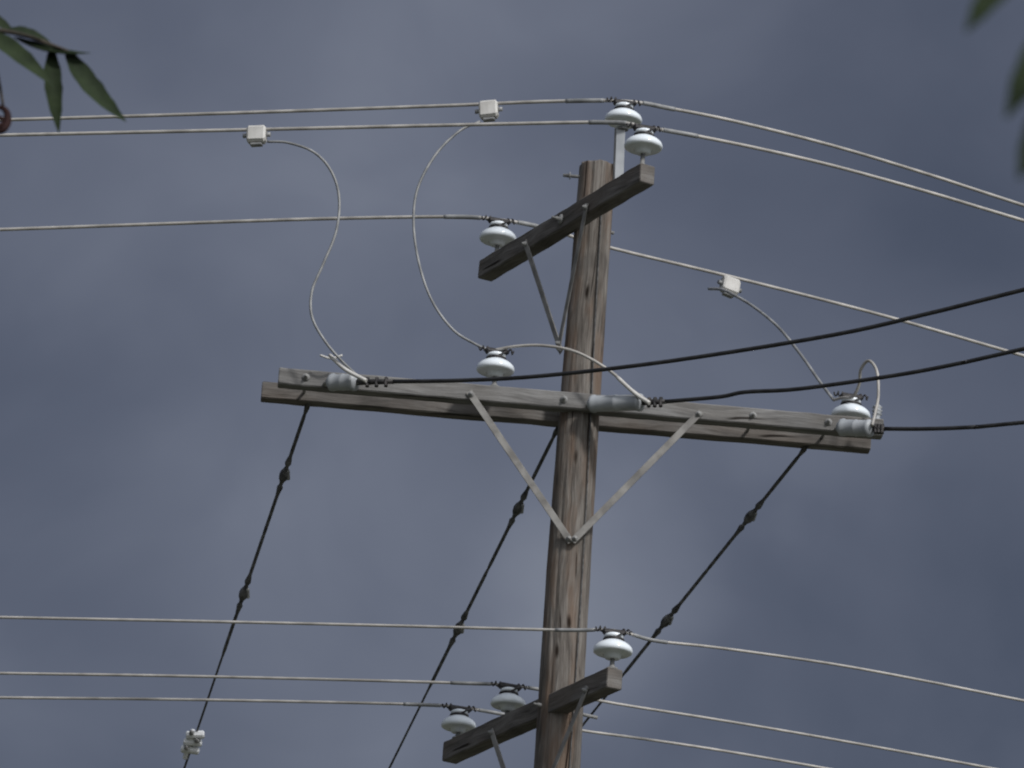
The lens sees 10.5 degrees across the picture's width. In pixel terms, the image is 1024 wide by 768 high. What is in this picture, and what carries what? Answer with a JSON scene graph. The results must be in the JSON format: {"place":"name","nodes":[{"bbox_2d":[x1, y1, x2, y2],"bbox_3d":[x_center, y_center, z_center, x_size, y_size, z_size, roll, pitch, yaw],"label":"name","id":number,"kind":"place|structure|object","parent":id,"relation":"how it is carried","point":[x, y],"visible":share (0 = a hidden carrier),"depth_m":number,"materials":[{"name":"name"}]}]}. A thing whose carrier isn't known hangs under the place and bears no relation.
{"place":"outdoors","nodes":[
{"label":"outdoors","id":0,"kind":"place"},
{"bbox_2d":[0,0,1023,767],"label":"sky","id":1,"kind":"structure","parent":0,"point":[142,457],"materials":[{"name":"grey"}]},
{"label":"ground","id":2,"kind":"structure","parent":0,"visible":0},
{"bbox_2d":[0,16,125,133],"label":"tree","id":3,"kind":"object","parent":2,"relation":"on","point":[90,83],"visible":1,"depth_m":6.50,"materials":[{"name":"green plant"}]},
{"bbox_2d":[261,128,883,767],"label":"utility pole","id":4,"kind":"object","parent":2,"relation":"on","point":[553,714],"visible":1,"depth_m":27.52,"materials":[{"name":"brown wood"}]},
{"bbox_2d":[183,402,310,767],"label":"guy wire","id":5,"kind":"object","parent":4,"relation":"attached to","point":[284,476],"visible":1,"depth_m":28.12,"materials":[{"name":"black metal"}]},
{"bbox_2d":[181,729,204,759],"bbox_3d":[-1.645,1.853,28.768,0.121,0.127,0.189,4,-20,0],"label":"guy clamp","id":6,"kind":"object","parent":5,"relation":"attached to","point":[192,741],"visible":1,"depth_m":28.75,"materials":[{"name":"silver metal"}]},
{"bbox_2d":[323,373,393,390],"bbox_3d":[-0.756,-0.017,27.298,0.423,0.106,0.090,-8,-23,29],"label":"strain insulator","id":7,"kind":"object","parent":4,"relation":"attached to","point":[335,382],"visible":1,"depth_m":27.29,"materials":[{"name":"ceramic"}]},
{"bbox_2d":[267,140,356,373],"bbox_3d":[-0.971,-0.614,27.470,0.565,1.253,0.043,2,-20,4],"label":"jumper wire","id":8,"kind":"object","parent":7,"relation":"attached to","point":[327,253],"visible":1,"depth_m":27.49,"materials":[{"name":"grey metal"}]},
{"bbox_2d":[320,354,342,358],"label":"jumper wire","id":9,"kind":"object","parent":7,"relation":"attached to","point":[326,357],"visible":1,"depth_m":27.38,"materials":[{"name":"grey metal"}]},
{"bbox_2d":[328,354,367,382],"bbox_3d":[-0.802,-0.078,27.248,0.221,0.167,0.024,-5,-22,22],"label":"jumper wire","id":10,"kind":"object","parent":7,"relation":"attached to","point":[344,368],"visible":1,"depth_m":27.23,"materials":[{"name":"grey metal"}]},
{"bbox_2d":[392,287,1023,383],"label":"service cable","id":11,"kind":"object","parent":7,"relation":"attached to","point":[771,345],"visible":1,"depth_m":26.29,"materials":[{"name":"black rubber"}]},
{"bbox_2d":[441,703,476,738],"bbox_3d":[-0.267,1.686,27.892,0.180,0.181,0.177,4,-20,0],"label":"pin insulator","id":12,"kind":"object","parent":4,"relation":"on","point":[458,721],"visible":1,"depth_m":27.85,"materials":[{"name":"grey ceramic"}]},
{"bbox_2d":[0,696,827,767],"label":"power line","id":13,"kind":"object","parent":12,"relation":"attached to","point":[397,703],"visible":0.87,"depth_m":28.23,"materials":[{"name":"metal"}]},
{"bbox_2d":[388,426,557,767],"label":"guy wire","id":14,"kind":"object","parent":4,"relation":"attached to","point":[518,508],"visible":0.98,"depth_m":28.23,"materials":[{"name":"metal"}]},
{"bbox_2d":[476,345,514,385],"bbox_3d":[-0.081,-0.081,27.567,0.190,0.215,0.190,4,-20,0],"label":"pin insulator","id":15,"kind":"object","parent":4,"relation":"attached to","point":[495,363],"visible":0.96,"depth_m":27.53,"materials":[{"name":"grey ceramic"}]},
{"bbox_2d":[412,120,485,348],"bbox_3d":[-0.274,-0.745,27.933,0.450,1.307,0.171,0,-20,11],"label":"jumper wire","id":16,"kind":"object","parent":15,"relation":"attached to","point":[415,243],"visible":0.98,"depth_m":27.89,"materials":[{"name":"grey metal"}]},
{"bbox_2d":[496,344,649,400],"bbox_3d":[0.285,-0.045,27.441,0.838,0.336,0.032,-2,-21,16],"label":"jumper wire","id":17,"kind":"object","parent":15,"relation":"attached to","point":[615,375],"visible":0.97,"depth_m":27.50,"materials":[{"name":"metal"}]},
{"bbox_2d":[479,215,515,249],"bbox_3d":[-0.072,-0.756,28.579,0.190,0.211,0.190,4,-20,0],"label":"pin insulator","id":18,"kind":"object","parent":4,"relation":"attached to","point":[497,234],"visible":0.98,"depth_m":28.54,"materials":[{"name":"grey ceramic"}]},
{"bbox_2d":[0,215,1023,357],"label":"power line","id":19,"kind":"object","parent":18,"relation":"attached to","point":[517,222],"visible":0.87,"depth_m":28.98,"materials":[{"name":"metal"}]},
{"bbox_2d":[717,275,741,298],"bbox_3d":[1.136,-0.504,29.166,0.142,0.110,0.062,13,-22,-24],"label":"tap clamp","id":20,"kind":"object","parent":19,"relation":"attached to","point":[730,284],"visible":0.95,"depth_m":29.14,"materials":[{"name":"grey metal"}]},
{"bbox_2d":[490,681,526,714],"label":"pin insulator","id":21,"kind":"object","parent":4,"relation":"on","point":[507,699],"visible":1,"depth_m":27.44,"materials":[{"name":"grey ceramic"}]},
{"bbox_2d":[0,672,993,767],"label":"power line","id":22,"kind":"object","parent":21,"relation":"attached to","point":[486,684],"visible":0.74,"depth_m":27.86,"materials":[{"name":"metal"}]},
{"bbox_2d":[593,626,632,668],"bbox_3d":[0.482,1.261,26.636,0.190,0.212,0.190,4,-20,0],"label":"pin insulator","id":23,"kind":"object","parent":4,"relation":"on","point":[612,646],"visible":1,"depth_m":26.60,"materials":[{"name":"grey ceramic"}]},
{"bbox_2d":[0,616,1023,701],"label":"power line","id":24,"kind":"object","parent":23,"relation":"attached to","point":[518,629],"visible":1,"depth_m":27.01,"materials":[{"name":"metal"}]},
{"bbox_2d":[605,96,641,131],"bbox_3d":[0.562,-1.358,28.122,0.190,0.172,0.190,4,-20,0],"label":"pin insulator","id":25,"kind":"object","parent":4,"relation":"attached to","point":[623,110],"visible":0.88,"depth_m":28.07,"materials":[{"name":"grey ceramic"}]},
{"bbox_2d":[0,98,1023,206],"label":"power line","id":26,"kind":"object","parent":25,"relation":"attached to","point":[603,100],"visible":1,"depth_m":28.49,"materials":[{"name":"metal"}]},
{"bbox_2d":[475,100,502,121],"bbox_3d":[-0.118,-1.378,28.258,0.142,0.108,0.061,-1,-20,12],"label":"tap clamp","id":27,"kind":"object","parent":26,"relation":"attached to","point":[487,111],"visible":1,"depth_m":28.23,"materials":[{"name":"grey metal"}]},
{"bbox_2d":[586,393,665,412],"bbox_3d":[0.551,0.088,27.359,0.462,0.113,0.090,-8,-23,29],"label":"strain insulator","id":28,"kind":"object","parent":4,"relation":"attached to","point":[607,403],"visible":1,"depth_m":27.34,"materials":[{"name":"ceramic"}]},
{"bbox_2d":[616,376,650,404],"bbox_3d":[0.594,0.032,27.291,0.188,0.161,0.023,-4,-21,21],"label":"jumper wire","id":29,"kind":"object","parent":28,"relation":"attached to","point":[630,389],"visible":1,"depth_m":27.29,"materials":[{"name":"grey metal"}]},
{"bbox_2d":[665,347,1023,403],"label":"service cable","id":30,"kind":"object","parent":28,"relation":"attached to","point":[874,378],"visible":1,"depth_m":26.74,"materials":[{"name":"black rubber"}]},
{"bbox_2d":[624,122,662,163],"bbox_3d":[0.643,-1.166,27.353,0.190,0.230,0.190,4,-20,0],"label":"pin insulator","id":31,"kind":"object","parent":4,"relation":"attached to","point":[642,142],"visible":1,"depth_m":27.32,"materials":[{"name":"grey ceramic"}]},
{"bbox_2d":[0,120,1023,221],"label":"power line","id":32,"kind":"object","parent":31,"relation":"attached to","point":[620,122],"visible":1,"depth_m":27.72,"materials":[{"name":"metal"}]},
{"bbox_2d":[243,126,270,146],"bbox_3d":[-1.268,-1.228,27.736,0.141,0.102,0.063,-1,-20,12],"label":"tap clamp","id":33,"kind":"object","parent":32,"relation":"attached to","point":[255,136],"visible":1,"depth_m":27.71,"materials":[{"name":"grey metal"}]},
{"bbox_2d":[582,446,808,726],"bbox_3d":[-3.984,7.492,32.410,0.070,11.025,17.064,18,-24,-33],"label":"guy wire","id":34,"kind":"object","parent":4,"relation":"attached to","point":[749,517],"visible":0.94,"depth_m":28.16,"materials":[{"name":"metal"}]},
{"bbox_2d":[831,391,869,417],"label":"pin insulator","id":35,"kind":"object","parent":4,"relation":"attached to","point":[853,407],"visible":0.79,"depth_m":27.82,"materials":[{"name":"grey ceramic"}]},
{"bbox_2d":[707,287,833,400],"bbox_3d":[1.296,-0.215,28.499,0.087,0.938,1.160,17,-24,-31],"label":"jumper wire","id":36,"kind":"object","parent":35,"relation":"attached to","point":[782,332],"visible":0.97,"depth_m":28.45,"materials":[{"name":"grey metal"}]},
{"bbox_2d":[833,359,879,426],"bbox_3d":[1.724,0.085,27.675,0.088,0.423,0.482,11,-21,-19],"label":"jumper wire","id":37,"kind":"object","parent":35,"relation":"attached to","point":[865,362],"visible":0.98,"depth_m":27.68,"materials":[{"name":"metal"}]},
{"bbox_2d":[872,404,881,418],"bbox_3d":[1.807,0.131,27.651,0.052,0.110,0.052,4,-20,0],"label":"surge arrester","id":38,"kind":"object","parent":37,"relation":"attached to","point":[879,412],"visible":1,"depth_m":27.63,"materials":[{"name":"grey ceramic"}]},
{"bbox_2d":[834,418,884,436],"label":"strain insulator","id":39,"kind":"object","parent":4,"relation":"attached to","point":[847,427],"visible":1,"depth_m":27.43,"materials":[{"name":"ceramic"}]},
{"bbox_2d":[884,420,1023,430],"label":"service cable","id":40,"kind":"object","parent":39,"relation":"attached to","point":[966,427],"visible":1,"depth_m":27.17,"materials":[{"name":"black rubber"}]},
{"bbox_2d":[965,0,1023,178],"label":"tree","id":41,"kind":"object","parent":2,"relation":"on","point":[980,10],"visible":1,"depth_m":2.39,"materials":[{"name":"green plant"}]}
]}

